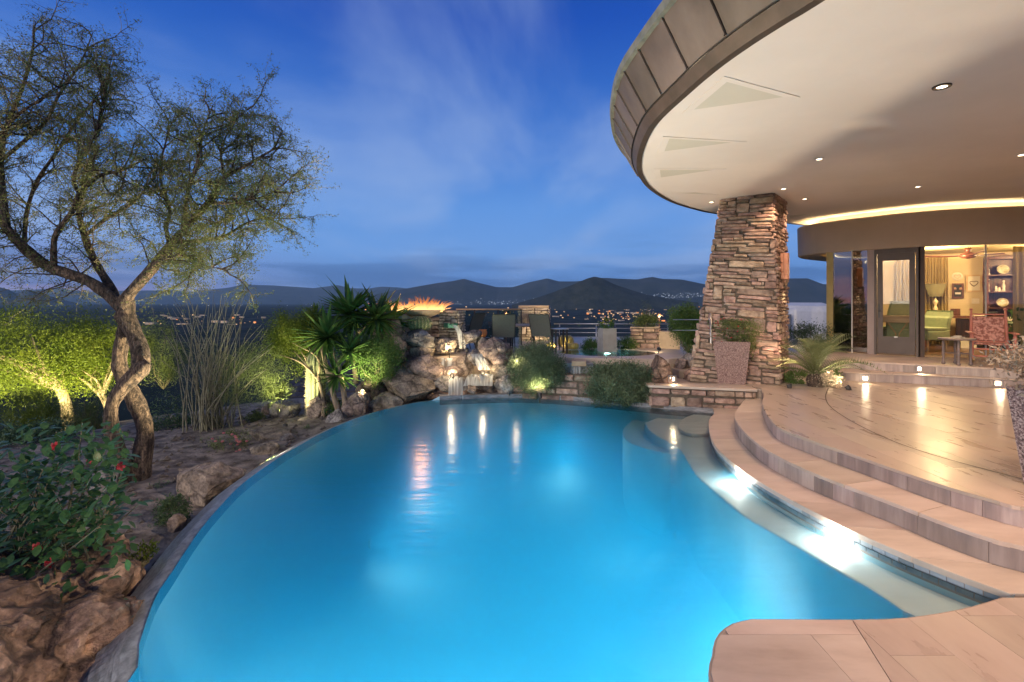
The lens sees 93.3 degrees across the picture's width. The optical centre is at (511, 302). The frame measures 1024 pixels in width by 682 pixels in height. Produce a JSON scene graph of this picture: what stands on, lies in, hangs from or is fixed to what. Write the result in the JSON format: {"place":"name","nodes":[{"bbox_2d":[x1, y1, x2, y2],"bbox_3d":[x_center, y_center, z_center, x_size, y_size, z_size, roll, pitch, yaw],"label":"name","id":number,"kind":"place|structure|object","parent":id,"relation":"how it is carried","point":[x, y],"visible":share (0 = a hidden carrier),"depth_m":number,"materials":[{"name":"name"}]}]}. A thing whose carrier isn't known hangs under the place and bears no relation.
{"place":"outdoors","nodes":[
{"label":"outdoors","id":0,"kind":"place"},
{"bbox_2d":[0,287,84,305],"bbox_3d":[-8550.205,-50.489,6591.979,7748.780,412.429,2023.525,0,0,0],"label":"mountain","id":1,"kind":"structure","parent":0,"point":[13,298],"depth_m":6336.78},
{"bbox_2d":[11,285,405,303],"bbox_3d":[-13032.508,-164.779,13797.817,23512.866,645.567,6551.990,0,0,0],"label":"mountains","id":2,"kind":"structure","parent":0,"point":[286,295],"depth_m":12752.30,"materials":[{"name":"stone"}]},
{"bbox_2d":[0,304,702,573],"bbox_3d":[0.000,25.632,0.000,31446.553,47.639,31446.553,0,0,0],"label":"ground","id":3,"kind":"structure","parent":0,"point":[189,457],"depth_m":85.37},
{"bbox_2d":[0,384,73,435],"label":"feathery shrub","id":4,"kind":"object","parent":3,"relation":"on","point":[41,410],"visible":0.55,"depth_m":8.41,"materials":[{"name":"green plant"}]},
{"bbox_2d":[0,413,101,449],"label":"dark hedge","id":5,"kind":"object","parent":3,"relation":"on","point":[12,436],"visible":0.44,"depth_m":7.43,"materials":[{"name":"green plant"}]},
{"bbox_2d":[0,524,145,681],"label":"boulder","id":6,"kind":"object","parent":3,"relation":"on","point":[47,634],"visible":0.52,"depth_m":2.50,"materials":[{"name":"stone"}]},
{"bbox_2d":[129,537,159,566],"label":"desert shrub","id":7,"kind":"object","parent":6,"relation":"on","point":[144,559],"visible":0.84,"depth_m":3.30,"materials":[{"name":"green plant"}]},
{"bbox_2d":[0,418,153,599],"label":"hibiscus bush","id":8,"kind":"object","parent":3,"relation":"on","point":[44,512],"visible":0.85,"depth_m":2.80,"materials":[{"name":"green plant"}]},
{"bbox_2d":[0,289,162,425],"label":"lime tree","id":9,"kind":"object","parent":3,"relation":"on","point":[9,361],"visible":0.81,"depth_m":10.26,"materials":[{"name":"green plant"}]},
{"bbox_2d":[47,383,119,430],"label":"feathery shrub","id":10,"kind":"object","parent":3,"relation":"on","point":[91,413],"visible":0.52,"depth_m":8.71,"materials":[{"name":"green plant"}]},
{"bbox_2d":[3,293,174,405],"bbox_3d":[-9.476,1.188,11.031,3.148,3.148,3.017,0,0,27],"label":"lime tree","id":11,"kind":"object","parent":3,"relation":"on","point":[108,378],"visible":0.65,"depth_m":10.60,"materials":[{"name":"green plant"}]},
{"bbox_2d":[128,312,192,398],"bbox_3d":[-8.289,1.174,11.437,1.420,2.350,1.916,0,0,0],"label":"olive shrub","id":12,"kind":"object","parent":3,"relation":"on","point":[167,370],"visible":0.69,"depth_m":11.39,"materials":[{"name":"green plant"}]},
{"bbox_2d":[125,386,198,431],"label":"dark hedge","id":13,"kind":"object","parent":3,"relation":"on","point":[176,419],"visible":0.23,"depth_m":8.55,"materials":[{"name":"green plant"}]},
{"bbox_2d":[147,489,192,526],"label":"desert shrub","id":14,"kind":"object","parent":3,"relation":"on","point":[168,505],"visible":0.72,"depth_m":4.52,"materials":[{"name":"green plant"}]},
{"bbox_2d":[0,0,341,483],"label":"mesquite tree","id":15,"kind":"object","parent":3,"relation":"on","point":[128,334],"visible":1,"depth_m":5.47,"materials":[{"name":"green plant"}]},
{"bbox_2d":[166,513,187,532],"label":"boulder","id":16,"kind":"object","parent":3,"relation":"on","point":[177,522],"visible":0.96,"depth_m":4.26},
{"bbox_2d":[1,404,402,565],"bbox_3d":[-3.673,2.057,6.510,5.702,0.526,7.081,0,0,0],"label":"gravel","id":17,"kind":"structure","parent":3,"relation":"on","point":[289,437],"depth_m":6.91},
{"bbox_2d":[176,461,245,506],"bbox_3d":[-3.211,2.037,5.139,0.693,0.686,0.579,0,0,-24],"label":"boulder","id":18,"kind":"object","parent":3,"relation":"on","point":[204,484],"visible":0.54,"depth_m":4.99,"materials":[{"name":"stone"}]},
{"bbox_2d":[151,294,300,432],"bbox_3d":[-4.956,1.142,8.252,2.662,2.636,1.693,0,0,0],"label":"cane thicket","id":19,"kind":"object","parent":3,"relation":"on","point":[207,419],"visible":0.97,"depth_m":8.14,"materials":[{"name":"green plant"}]},
{"bbox_2d":[200,428,256,451],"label":"pink flower shrub","id":20,"kind":"object","parent":3,"relation":"on","point":[235,436],"visible":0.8,"depth_m":6.84,"materials":[{"name":"green plant"}]},
{"bbox_2d":[82,401,424,681],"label":"infinity edge wall","id":21,"kind":"structure","parent":3,"relation":"on","point":[117,659],"depth_m":2.88,"materials":[{"name":"stone"}]},
{"bbox_2d":[250,441,279,454],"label":"boulder","id":22,"kind":"object","parent":3,"relation":"on","point":[269,447],"visible":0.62,"depth_m":6.61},
{"bbox_2d":[249,428,291,440],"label":"boulder","id":23,"kind":"object","parent":3,"relation":"on","point":[272,434],"visible":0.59,"depth_m":7.21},
{"bbox_2d":[261,374,292,400],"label":"shrub","id":24,"kind":"object","parent":3,"relation":"on","point":[279,396],"visible":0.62,"depth_m":9.55,"materials":[{"name":"green plant"}]},
{"bbox_2d":[269,399,300,417],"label":"boulder","id":25,"kind":"object","parent":3,"relation":"on","point":[287,408],"visible":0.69,"depth_m":8.78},
{"bbox_2d":[249,297,325,417],"bbox_3d":[-3.884,1.048,8.781,1.494,2.321,1.534,0,0,0],"label":"lime tree","id":26,"kind":"object","parent":3,"relation":"on","point":[284,334],"visible":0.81,"depth_m":8.56,"materials":[{"name":"green plant"}]},
{"bbox_2d":[304,351,326,416],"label":"saguaro cactus","id":27,"kind":"object","parent":3,"relation":"on","point":[312,391],"visible":0.53,"depth_m":8.48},
{"bbox_2d":[306,395,329,418],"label":"boulder","id":28,"kind":"object","parent":3,"relation":"on","point":[314,407],"visible":0.73,"depth_m":8.24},
{"bbox_2d":[294,302,362,409],"bbox_3d":[-3.318,0.990,8.603,0.940,2.011,2.074,0,0,-38],"label":"yucca","id":29,"kind":"object","parent":3,"relation":"on","point":[333,382],"visible":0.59,"depth_m":8.10,"materials":[{"name":"green plant"}]},
{"bbox_2d":[288,302,376,416],"bbox_3d":[-3.059,1.015,8.316,1.647,2.103,1.344,0,0,0],"label":"yucca","id":30,"kind":"object","parent":3,"relation":"on","point":[326,334],"visible":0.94,"depth_m":8.15,"materials":[{"name":"green plant"}]},
{"bbox_2d":[341,389,370,416],"bbox_3d":[-2.635,1.810,8.201,0.465,0.676,0.423,0,0,-3],"label":"boulder","id":31,"kind":"object","parent":3,"relation":"on","point":[354,404],"visible":0.53,"depth_m":8.03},
{"bbox_2d":[355,376,387,400],"bbox_3d":[-2.596,1.629,8.912,0.577,0.610,0.484,0,0,44],"label":"boulder","id":32,"kind":"object","parent":3,"relation":"on","point":[366,387],"visible":0.33,"depth_m":8.69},
{"bbox_2d":[312,275,413,383],"bbox_3d":[-2.694,0.489,8.900,1.896,2.034,1.637,0,0,0],"label":"yucca","id":33,"kind":"object","parent":32,"relation":"on","point":[347,305],"visible":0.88,"depth_m":8.75,"materials":[{"name":"green plant"}]},
{"bbox_2d":[369,391,403,411],"bbox_3d":[-2.256,1.794,8.388,0.600,0.456,0.523,0,0,42],"label":"boulder","id":34,"kind":"object","parent":3,"relation":"on","point":[383,400],"visible":0.69,"depth_m":8.24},
{"bbox_2d":[377,317,407,365],"bbox_3d":[-2.360,0.798,9.365,0.634,1.095,0.738,0,0,-45],"label":"boulder","id":35,"kind":"object","parent":3,"relation":"on","point":[403,345],"visible":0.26,"depth_m":9.26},
{"bbox_2d":[382,366,435,404],"bbox_3d":[-1.863,1.543,8.730,0.836,0.763,0.822,0,0,39],"label":"boulder","id":36,"kind":"object","parent":3,"relation":"on","point":[405,386],"visible":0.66,"depth_m":8.55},
{"bbox_2d":[350,328,406,395],"bbox_3d":[-2.392,1.038,8.667,1.134,1.229,1.099,0,0,40],"label":"leafy shrub","id":37,"kind":"object","parent":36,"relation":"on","point":[383,360],"visible":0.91,"depth_m":8.47,"materials":[{"name":"green plant"}]},
{"bbox_2d":[405,354,444,380],"bbox_3d":[-1.582,1.249,8.994,0.730,0.545,0.734,-8,0,0],"label":"boulder","id":38,"kind":"object","parent":36,"relation":"on","point":[428,366],"visible":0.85,"depth_m":8.78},
{"bbox_2d":[426,388,485,399],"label":"boulder","id":39,"kind":"object","parent":3,"relation":"on","point":[434,394],"visible":0.25,"depth_m":8.74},
{"bbox_2d":[504,333,571,401],"bbox_3d":[0.430,1.169,8.691,1.218,1.275,1.314,0,0,-45],"label":"rosemary bush","id":40,"kind":"object","parent":3,"relation":"on","point":[534,363],"visible":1,"depth_m":8.40,"materials":[{"name":"green plant"}]},
{"bbox_2d":[138,396,1014,681],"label":"pool basin","id":41,"kind":"object","parent":3,"relation":"in","point":[510,542],"visible":0.83,"depth_m":5.14,"materials":[{"name":"liquid"}]},
{"bbox_2d":[128,408,825,681],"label":"pool edge","id":42,"kind":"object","parent":41,"relation":"in","point":[210,523],"depth_m":4.19,"materials":[{"name":"stone"}]},
{"bbox_2d":[439,392,712,416],"bbox_3d":[0.980,1.732,8.412,4.691,0.156,0.842,0,0,13],"label":"waterline band","id":43,"kind":"object","parent":41,"relation":"attached to","point":[497,397],"visible":0.59,"depth_m":8.45,"materials":[{"name":"stone"}]},
{"bbox_2d":[434,375,466,391],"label":"boulder","id":44,"kind":"object","parent":43,"relation":"on","point":[441,382],"visible":0.55,"depth_m":8.76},
{"bbox_2d":[451,354,473,376],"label":"boulder","id":45,"kind":"object","parent":44,"relation":"on","point":[464,363],"visible":0.76,"depth_m":9.09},
{"bbox_2d":[571,355,656,413],"bbox_3d":[1.843,1.381,8.194,1.439,0.977,1.355,0,0,-35],"label":"rosemary bush","id":46,"kind":"object","parent":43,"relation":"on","point":[609,385],"visible":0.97,"depth_m":7.96,"materials":[{"name":"green plant"}]},
{"bbox_2d":[507,371,644,400],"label":"bed wall","id":47,"kind":"structure","parent":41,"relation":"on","point":[564,390],"depth_m":8.49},
{"bbox_2d":[490,364,508,380],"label":"boulder","id":48,"kind":"object","parent":47,"relation":"on","point":[497,371],"visible":0.68,"depth_m":8.77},
{"bbox_2d":[494,375,515,395],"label":"boulder","id":49,"kind":"object","parent":47,"relation":"on","point":[500,385],"visible":0.68,"depth_m":8.68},
{"bbox_2d":[623,420,669,534],"bbox_3d":[2.061,2.550,7.389,0.706,1.200,2.190,0,0,17],"label":"pool step","id":50,"kind":"object","parent":41,"relation":"on","point":[646,479],"visible":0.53,"depth_m":6.47,"materials":[{"name":"paint"}]},
{"bbox_2d":[645,418,970,620],"bbox_3d":[2.547,2.485,4.976,1.237,1.330,5.241,0,0,0],"label":"pool bench","id":51,"kind":"object","parent":41,"relation":"in","point":[754,556],"visible":0.57,"depth_m":3.96,"materials":[{"name":"paint"}]},
{"bbox_2d":[678,414,711,437],"bbox_3d":[2.713,1.792,7.120,0.461,0.055,1.388,0,0,24],"label":"pool step","id":52,"kind":"object","parent":51,"relation":"on","point":[694,425],"visible":0.77,"depth_m":6.86,"materials":[{"name":"paint"}]},
{"bbox_2d":[710,439,1014,603],"bbox_3d":[2.645,1.718,5.132,0.714,0.124,4.826,0,0,3],"label":"waterline band","id":53,"kind":"object","parent":41,"relation":"attached to","point":[948,583],"visible":0.64,"depth_m":3.35,"materials":[{"name":"tile"}]},
{"bbox_2d":[709,408,1023,597],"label":"pool coping","id":54,"kind":"object","parent":41,"relation":"on","point":[877,532],"visible":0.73,"depth_m":3.56,"materials":[{"name":"stone"}]},
{"bbox_2d":[786,303,825,339],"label":"neighbour house","id":55,"kind":"structure","parent":3,"relation":"on","point":[805,312],"depth_m":23.27,"materials":[{"name":"white paint"}]},
{"bbox_2d":[735,398,1023,572],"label":"pool side step","id":56,"kind":"object","parent":3,"relation":"on","point":[993,542],"visible":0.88,"depth_m":3.72,"materials":[{"name":"stone"}]},
{"bbox_2d":[0,0,825,291],"label":"sky","id":57,"kind":"structure","parent":0,"point":[472,140],"materials":[{"name":"blue"}]},
{"bbox_2d":[320,278,579,304],"bbox_3d":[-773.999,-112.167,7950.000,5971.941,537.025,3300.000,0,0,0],"label":"central mountains","id":58,"kind":"structure","parent":0,"point":[462,292],"depth_m":7437.12,"materials":[{"name":"stone"}]},
{"bbox_2d":[385,337,685,399],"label":"patio","id":59,"kind":"structure","parent":0,"point":[670,356],"depth_m":9.45,"materials":[{"name":"stone"}]},
{"bbox_2d":[406,329,435,348],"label":"boulder","id":60,"kind":"object","parent":59,"relation":"on","point":[421,338],"visible":0.77,"depth_m":9.29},
{"bbox_2d":[407,315,432,330],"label":"barrel cactus","id":61,"kind":"object","parent":60,"relation":"on","point":[426,324],"visible":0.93,"depth_m":9.59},
{"bbox_2d":[409,347,435,358],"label":"boulder","id":62,"kind":"object","parent":59,"relation":"on","point":[415,352],"visible":0.65,"depth_m":9.23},
{"bbox_2d":[407,316,439,351],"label":"fire wall","id":63,"kind":"structure","parent":59,"relation":"on","point":[434,329],"depth_m":10.17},
{"bbox_2d":[402,309,442,316],"bbox_3d":[-1.816,0.082,10.011,0.989,0.476,0.861,0,0,33],"label":"fire bowl","id":64,"kind":"object","parent":63,"relation":"on","point":[424,312],"visible":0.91,"depth_m":9.76,"materials":[{"name":"concrete"}]},
{"bbox_2d":[433,338,456,353],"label":"boulder","id":65,"kind":"object","parent":59,"relation":"on","point":[442,345],"visible":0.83,"depth_m":9.37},
{"bbox_2d":[438,310,465,352],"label":"fountain column","id":66,"kind":"structure","parent":59,"relation":"on","point":[452,316],"depth_m":10.09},
{"bbox_2d":[465,313,485,348],"bbox_3d":[-0.969,0.651,11.171,0.587,0.803,0.550,0,0,30],"label":"patio chair","id":67,"kind":"object","parent":59,"relation":"on","point":[476,322],"visible":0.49,"depth_m":11.04,"materials":[{"name":"fabric"}]},
{"bbox_2d":[479,337,513,361],"bbox_3d":[-0.302,0.931,9.307,0.673,0.532,0.635,-1,0,0],"label":"boulder","id":68,"kind":"object","parent":59,"relation":"on","point":[490,348],"visible":0.81,"depth_m":9.07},
{"bbox_2d":[489,314,516,351],"bbox_3d":[-0.194,0.651,10.292,0.550,0.803,0.587,0,0,-6],"label":"patio chair","id":69,"kind":"object","parent":59,"relation":"on","point":[503,325],"visible":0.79,"depth_m":10.11,"materials":[{"name":"fabric"}]},
{"bbox_2d":[518,305,550,340],"bbox_3d":[0.633,0.595,13.484,0.891,1.010,0.781,0,0,8],"label":"stone fireplace","id":70,"kind":"object","parent":59,"relation":"on","point":[535,309],"visible":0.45,"depth_m":13.14,"materials":[{"name":"stone"}]},
{"bbox_2d":[528,314,560,349],"bbox_3d":[0.691,0.651,10.499,0.550,0.803,0.587,0,0,30],"label":"patio chair","id":71,"kind":"object","parent":59,"relation":"on","point":[540,324],"visible":0.8,"depth_m":10.34,"materials":[{"name":"fabric"}]},
{"bbox_2d":[561,349,655,355],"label":"spa water","id":72,"kind":"structure","parent":59,"relation":"on","point":[621,352],"depth_m":10.38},
{"bbox_2d":[596,314,616,352],"bbox_3d":[2.024,0.651,10.221,0.437,0.797,0.388,0,0,-12],"label":"flower planter","id":73,"kind":"object","parent":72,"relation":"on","point":[606,339],"visible":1,"depth_m":10.11,"materials":[{"name":"grey concrete"}]},
{"bbox_2d":[554,323,682,340],"bbox_3d":[3.182,1.015,13.202,4.068,0.870,0.133,0,0,1],"label":"railing","id":74,"kind":"object","parent":59,"relation":"on","point":[596,328],"visible":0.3,"depth_m":13.21,"materials":[{"name":"metal"}]},
{"bbox_2d":[630,326,660,348],"bbox_3d":[3.123,0.835,11.319,0.684,0.530,0.686,0,0,19],"label":"stone planter","id":75,"kind":"object","parent":59,"relation":"on","point":[646,337],"visible":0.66,"depth_m":11.02,"materials":[{"name":"stone"}]},
{"bbox_2d":[628,311,660,328],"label":"planter shrub","id":76,"kind":"object","parent":75,"relation":"in","point":[648,319],"visible":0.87,"depth_m":11.15,"materials":[{"name":"green plant"}]},
{"bbox_2d":[658,331,679,348],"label":"planter wall","id":77,"kind":"structure","parent":59,"relation":"on","point":[665,339],"depth_m":10.90,"materials":[{"name":"concrete"}]},
{"bbox_2d":[664,296,701,352],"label":"round shrub","id":78,"kind":"object","parent":59,"relation":"on","point":[684,337],"visible":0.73,"depth_m":9.76,"materials":[{"name":"green plant"}]},
{"bbox_2d":[512,277,698,309],"bbox_3d":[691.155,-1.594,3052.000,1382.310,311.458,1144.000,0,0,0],"label":"pointed hill","id":79,"kind":"structure","parent":0,"point":[595,293],"depth_m":2912.53,"materials":[{"name":"grey"}]},
{"bbox_2d":[602,277,825,305],"bbox_3d":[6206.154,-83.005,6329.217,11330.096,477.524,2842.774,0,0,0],"label":"mountains","id":80,"kind":"structure","parent":0,"point":[803,290],"depth_m":5968.21,"materials":[{"name":"grey"}]},
{"bbox_2d":[643,375,1023,527],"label":"terrace floor","id":81,"kind":"structure","parent":0,"point":[953,446],"depth_m":4.93,"materials":[{"name":"stone"}]},
{"bbox_2d":[648,355,672,383],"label":"boulder","id":82,"kind":"object","parent":81,"relation":"on","point":[661,369],"visible":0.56,"depth_m":7.96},
{"bbox_2d":[649,388,755,408],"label":"retaining wall","id":83,"kind":"structure","parent":81,"relation":"on","point":[672,397],"depth_m":7.64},
{"bbox_2d":[645,382,756,391],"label":"ledge slab","id":84,"kind":"structure","parent":83,"relation":"on","point":[708,387],"depth_m":7.67,"materials":[{"name":"stone"}]},
{"bbox_2d":[700,313,774,384],"bbox_3d":[3.730,0.748,8.114,0.934,1.204,0.973,0,0,-14],"label":"aggregate planter","id":85,"kind":"object","parent":81,"relation":"on","point":[731,357],"visible":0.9,"depth_m":7.94,"materials":[{"name":"beige concrete"}]},
{"bbox_2d":[688,193,789,383],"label":"stone pillar","id":86,"kind":"structure","parent":81,"relation":"on","point":[748,248],"depth_m":8.22,"materials":[{"name":"stone"}]},
{"bbox_2d":[779,253,788,279],"bbox_3d":[4.690,-0.617,8.344,0.150,0.460,0.116,0,0,40],"label":"copper plaque","id":87,"kind":"object","parent":86,"relation":"attached to","point":[784,264],"visible":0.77,"depth_m":8.29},
{"bbox_2d":[784,369,807,383],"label":"ground cover","id":88,"kind":"object","parent":81,"relation":"on","point":[789,376],"visible":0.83,"depth_m":8.03,"materials":[{"name":"green plant"}]},
{"bbox_2d":[805,369,844,386],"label":"ground cover","id":89,"kind":"object","parent":81,"relation":"on","point":[828,378],"visible":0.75,"depth_m":7.62,"materials":[{"name":"white plant"}]},
{"bbox_2d":[766,333,886,387],"bbox_3d":[4.853,0.935,7.729,1.536,0.939,1.638,0,0,-35],"label":"sago palm","id":90,"kind":"object","parent":81,"relation":"on","point":[816,353],"visible":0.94,"depth_m":7.66,"materials":[{"name":"green plant"}]},
{"bbox_2d":[693,340,1023,378],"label":"house platform","id":91,"kind":"structure","parent":81,"relation":"on","point":[902,363],"depth_m":8.40,"materials":[{"name":"stone"}]},
{"bbox_2d":[788,318,837,350],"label":"dark shrub","id":92,"kind":"object","parent":91,"relation":"on","point":[802,332],"visible":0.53,"depth_m":10.08,"materials":[{"name":"green plant"}]},
{"bbox_2d":[610,0,1023,358],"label":"house","id":93,"kind":"structure","parent":91,"relation":"on","point":[870,142],"depth_m":5.22,"materials":[{"name":"paint"}]},
{"bbox_2d":[833,251,850,350],"bbox_3d":[6.915,-0.025,10.180,0.012,2.090,0.419,0,0,-33],"label":"window pane","id":94,"kind":"structure","parent":93,"relation":"in","point":[841,260],"depth_m":10.14,"materials":[{"name":"clear glass"}]},
{"bbox_2d":[853,250,866,351],"bbox_3d":[7.125,-0.025,9.900,0.012,2.090,0.268,0,0,-44],"label":"window pane","id":95,"kind":"structure","parent":93,"relation":"in","point":[859,257],"depth_m":9.89,"materials":[{"name":"clear glass"}]},
{"bbox_2d":[877,252,914,354],"bbox_3d":[7.520,0.030,9.477,0.584,1.980,0.120,0,0,43],"label":"glass door","id":96,"kind":"structure","parent":93,"relation":"in","point":[885,344],"depth_m":9.48,"materials":[{"name":"paint"}]},
{"bbox_2d":[883,301,915,336],"bbox_3d":[8.435,0.509,10.593,0.570,1.062,0.720,0,0,15],"label":"upholstered chair","id":97,"kind":"object","parent":93,"relation":"on","point":[898,308],"visible":0.43,"depth_m":10.37,"materials":[{"name":"green fabric"}]},
{"bbox_2d":[883,315,915,336],"bbox_3d":[8.020,0.665,10.550,1.250,0.758,0.500,0,0,38],"label":"writing table","id":98,"kind":"object","parent":93,"relation":"on","point":[888,319],"visible":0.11,"depth_m":10.22,"materials":[{"name":"brown wood"}]},
{"bbox_2d":[896,258,915,342],"bbox_3d":[9.727,-0.045,11.935,0.398,2.090,0.119,0,0,34],"label":"curtain","id":99,"kind":"object","parent":93,"relation":"hanging from","point":[902,280],"visible":0.45,"depth_m":11.97,"materials":[{"name":"fabric"}]},
{"bbox_2d":[915,310,953,351],"bbox_3d":[8.929,0.609,10.372,0.720,0.862,0.570,0,0,-10],"label":"upholstered chair","id":100,"kind":"object","parent":93,"relation":"on","point":[937,323],"visible":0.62,"depth_m":10.17,"materials":[{"name":"green fabric"}]},
{"bbox_2d":[925,257,947,343],"bbox_3d":[10.123,-0.045,11.636,0.534,2.090,0.127,0,0,34],"label":"curtain","id":101,"kind":"object","parent":93,"relation":"hanging from","point":[936,270],"visible":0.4,"depth_m":11.60,"materials":[{"name":"fabric"}]},
{"bbox_2d":[925,316,1003,348],"bbox_3d":[10.269,0.673,11.088,1.350,0.720,0.500,0,0,34],"label":"desk","id":102,"kind":"object","parent":93,"relation":"on","point":[962,324],"visible":0.18,"depth_m":11.16,"materials":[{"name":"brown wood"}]},
{"bbox_2d":[925,284,946,309],"bbox_3d":[9.951,-0.057,11.367,0.400,0.740,0.396,0,0,0],"label":"table lamp","id":103,"kind":"object","parent":102,"relation":"on","point":[935,290],"visible":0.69,"depth_m":11.28,"materials":[{"name":"beige fabric"}]},
{"bbox_2d":[925,248,1005,258],"bbox_3d":[9.786,-1.025,10.165,1.355,0.230,1.490,0,0,0],"label":"ceiling fan","id":104,"kind":"object","parent":93,"relation":"hanging from","point":[967,254],"visible":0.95,"depth_m":10.18,"materials":[{"name":"brown wood"}]},
{"bbox_2d":[966,275,981,291],"bbox_3d":[10.800,-0.437,11.310,0.276,0.400,0.034,0,0,34],"label":"wall picture","id":105,"kind":"object","parent":93,"relation":"attached to","point":[973,283],"depth_m":11.30,"materials":[{"name":"paper"}]},
{"bbox_2d":[983,256,1012,347],"bbox_3d":[11.176,0.007,10.869,0.807,2.061,0.355,0,0,34],"label":"display cabinet","id":106,"kind":"object","parent":93,"relation":"on","point":[995,278],"visible":0.33,"depth_m":11.03,"materials":[{"name":"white wood"}]},
{"bbox_2d":[1013,246,1023,354],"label":"curtain","id":107,"kind":"object","parent":93,"relation":"hanging from","point":[1018,279],"visible":0.86,"depth_m":9.07,"materials":[{"name":"fabric"}]},
{"bbox_2d":[937,337,976,365],"bbox_3d":[7.494,0.828,8.150,0.500,0.445,0.496,0,0,-20],"label":"side table","id":108,"kind":"object","parent":91,"relation":"on","point":[957,353],"visible":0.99,"depth_m":8.05,"materials":[{"name":"beige paint"}]},
{"bbox_2d":[965,308,1019,362],"bbox_3d":[8.152,0.577,8.230,0.619,0.946,0.787,0,0,38],"label":"rocking chair","id":109,"kind":"object","parent":91,"relation":"on","point":[991,329],"visible":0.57,"depth_m":8.40,"materials":[{"name":"fabric"}]},
{"bbox_2d":[788,364,1023,387],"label":"house step","id":110,"kind":"object","parent":81,"relation":"on","point":[908,377],"visible":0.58,"depth_m":7.98,"materials":[{"name":"stone"}]},
{"bbox_2d":[972,336,1023,481],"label":"potted plant","id":111,"kind":"object","parent":81,"relation":"on","point":[1015,394],"visible":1,"depth_m":3.55,"materials":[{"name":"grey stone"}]},
{"bbox_2d":[708,598,1023,681],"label":"deck","id":112,"kind":"structure","parent":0,"point":[983,642],"depth_m":2.30,"materials":[{"name":"stone"}]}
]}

